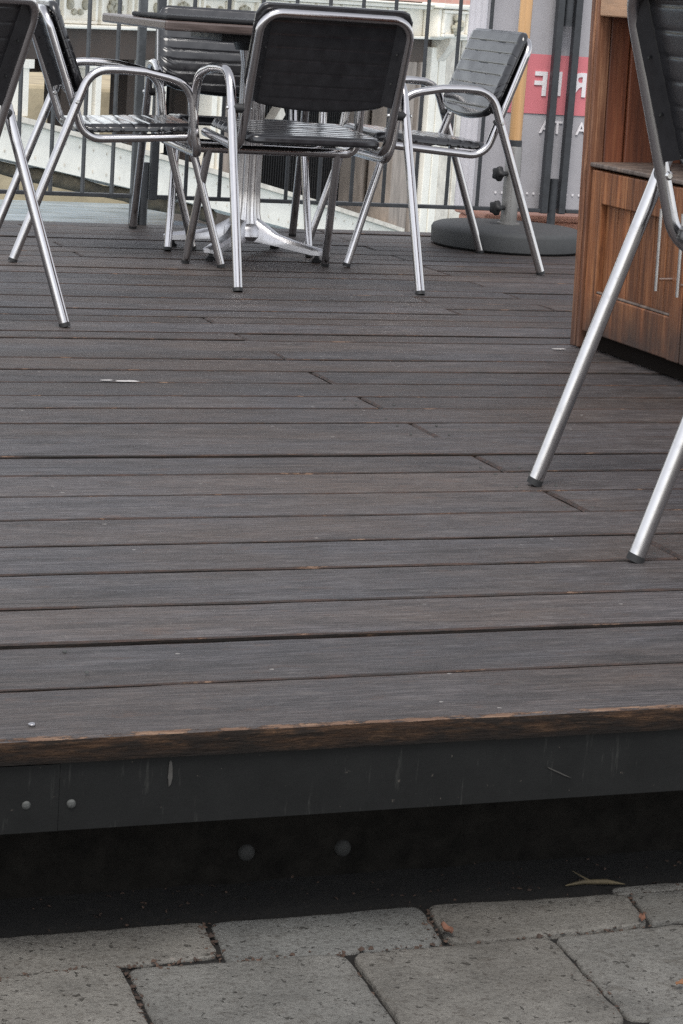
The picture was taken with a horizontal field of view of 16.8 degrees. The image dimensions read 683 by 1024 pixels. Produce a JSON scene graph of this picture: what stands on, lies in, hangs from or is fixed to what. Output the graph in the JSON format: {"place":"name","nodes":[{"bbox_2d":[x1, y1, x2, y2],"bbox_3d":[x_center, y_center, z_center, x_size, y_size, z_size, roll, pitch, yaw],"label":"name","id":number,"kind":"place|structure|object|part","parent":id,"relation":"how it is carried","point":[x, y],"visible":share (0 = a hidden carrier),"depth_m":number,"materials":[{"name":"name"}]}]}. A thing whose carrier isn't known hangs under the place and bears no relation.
{"place":"outdoors","nodes":[
{"label":"outdoors","id":0,"kind":"place"},
{"bbox_2d":[0,200,206,225],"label":"water","id":1,"kind":"structure","parent":0,"point":[81,212],"depth_m":25.84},
{"bbox_2d":[0,72,128,203],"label":"quay wall","id":2,"kind":"structure","parent":1,"relation":"in","point":[36,94],"depth_m":26.91,"materials":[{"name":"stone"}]},
{"bbox_2d":[0,0,469,231],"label":"arch bridge","id":3,"kind":"structure","parent":2,"relation":"attached to","point":[442,37],"depth_m":21.79,"materials":[{"name":"beige paint"}]},
{"bbox_2d":[455,210,577,229],"bbox_3d":[1.845,-0.875,9.210,2.970,0.560,0.290,-1,13,-21],"label":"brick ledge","id":4,"kind":"object","parent":3,"relation":"attached to","point":[568,220],"visible":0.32,"depth_m":8.60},
{"bbox_2d":[0,882,682,1023],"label":"pavement","id":5,"kind":"structure","parent":0,"point":[500,973],"depth_m":2.64,"materials":[{"name":"grey stone"}]},
{"bbox_2d":[441,921,453,933],"bbox_3d":[0.125,0.494,2.751,0.012,0.009,0.020,3,20,-44],"label":"dead leaf","id":6,"kind":"object","parent":5,"relation":"on","point":[445,927],"visible":1,"depth_m":2.75,"materials":[{"name":"brown plant"}]},
{"bbox_2d":[639,912,645,920],"bbox_3d":[0.368,0.496,2.834,0.009,0.006,0.015,13,23,5],"label":"dead leaf","id":7,"kind":"object","parent":5,"relation":"on","point":[642,917],"visible":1,"depth_m":2.84,"materials":[{"name":"brown plant"}]},
{"bbox_2d":[0,849,682,1023],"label":"ground soil","id":8,"kind":"structure","parent":0,"point":[468,883],"depth_m":2.86,"materials":[{"name":"black soil"}]},
{"bbox_2d":[0,220,682,898],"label":"deck","id":9,"kind":"structure","parent":8,"relation":"on","point":[306,568],"depth_m":3.30,"materials":[{"name":"wood"}]},
{"bbox_2d":[0,0,70,327],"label":"armchair","id":10,"kind":"object","parent":9,"relation":"on","point":[18,21],"visible":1,"depth_m":5.32,"materials":[{"name":"metal"}]},
{"bbox_2d":[0,0,224,267],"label":"armchair","id":11,"kind":"object","parent":9,"relation":"on","point":[60,63],"visible":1,"depth_m":6.67,"materials":[{"name":"metal"}]},
{"bbox_2d":[102,13,322,262],"bbox_3d":[-0.301,-1.129,7.050,0.730,0.700,0.700,-1,13,-21],"label":"bistro table","id":12,"kind":"object","parent":9,"relation":"on","point":[255,227],"visible":0.6,"depth_m":7.09,"materials":[{"name":"metal"}]},
{"bbox_2d":[132,11,253,24],"bbox_3d":[-0.231,-1.442,6.826,0.700,0.014,0.375,-1,13,-21],"label":"table top","id":13,"kind":"object","parent":12,"relation":"attached to","point":[207,19],"visible":0.49,"depth_m":6.60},
{"bbox_2d":[129,5,326,256],"bbox_3d":[-0.350,-1.226,7.401,0.567,0.737,0.644,1,13,-11],"label":"armchair","id":14,"kind":"object","parent":9,"relation":"on","point":[185,56],"visible":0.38,"depth_m":7.47,"materials":[{"name":"metal"}]},
{"bbox_2d":[0,0,583,224],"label":"iron railing","id":15,"kind":"object","parent":9,"relation":"on","point":[566,14],"visible":0.62,"depth_m":8.09,"materials":[{"name":"black metal"}]},
{"bbox_2d":[454,0,591,209],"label":"banner","id":16,"kind":"object","parent":15,"relation":"attached to","point":[506,15],"visible":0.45,"depth_m":8.32,"materials":[{"name":"grey fabric"}]},
{"bbox_2d":[181,2,424,294],"bbox_3d":[-0.117,-1.046,6.577,0.567,0.776,0.643,-1,14,-22],"label":"armchair","id":17,"kind":"object","parent":9,"relation":"on","point":[313,58],"visible":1,"depth_m":6.40,"materials":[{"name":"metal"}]},
{"bbox_2d":[304,28,544,274],"bbox_3d":[0.269,-1.152,7.268,0.643,0.734,0.567,0,13,-17],"label":"armchair","id":18,"kind":"object","parent":9,"relation":"on","point":[488,73],"visible":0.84,"depth_m":7.12,"materials":[{"name":"metal"}]},
{"bbox_2d":[431,0,576,255],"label":"parasol stand","id":19,"kind":"object","parent":9,"relation":"on","point":[505,233],"visible":0.87,"depth_m":7.80,"materials":[{"name":"grey plastic"}]},
{"bbox_2d":[527,0,682,563],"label":"armchair","id":20,"kind":"object","parent":9,"relation":"on","point":[656,30],"visible":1,"depth_m":3.82,"materials":[{"name":"metal"}]},
{"bbox_2d":[570,0,682,379],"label":"wooden cabinet","id":21,"kind":"object","parent":9,"relation":"on","point":[644,327],"visible":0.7,"depth_m":5.53,"materials":[{"name":"brown wood"}]},
{"bbox_3d":[0.673,-0.580,5.403,0.067,0.392,0.484,-3,14,-20],"label":"door","id":22,"kind":"part","parent":21,"relation":"part of","materials":[{"name":"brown wood"}]},
{"bbox_3d":[0.846,-0.468,4.955,0.067,0.392,0.488,-3,14,-20],"label":"door","id":23,"kind":"part","parent":21,"relation":"part of","materials":[{"name":"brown wood"}]},
{"bbox_2d":[0,858,682,1023],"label":"leaf crumbs","id":24,"kind":"object","parent":8,"relation":"on","point":[210,935],"visible":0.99,"depth_m":2.71,"materials":[{"name":"brown plant"}]},
{"bbox_2d":[565,871,624,885],"bbox_3d":[0.322,0.467,2.955,0.080,0.013,0.020,1,13,-11],"label":"straw blade","id":25,"kind":"object","parent":8,"relation":"on","point":[585,880],"visible":1,"depth_m":2.95,"materials":[{"name":"beige plant"}]},
{"bbox_2d":[381,0,469,4],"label":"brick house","id":26,"kind":"structure","parent":0,"point":[466,2],"depth_m":36.32,"materials":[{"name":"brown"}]}
]}

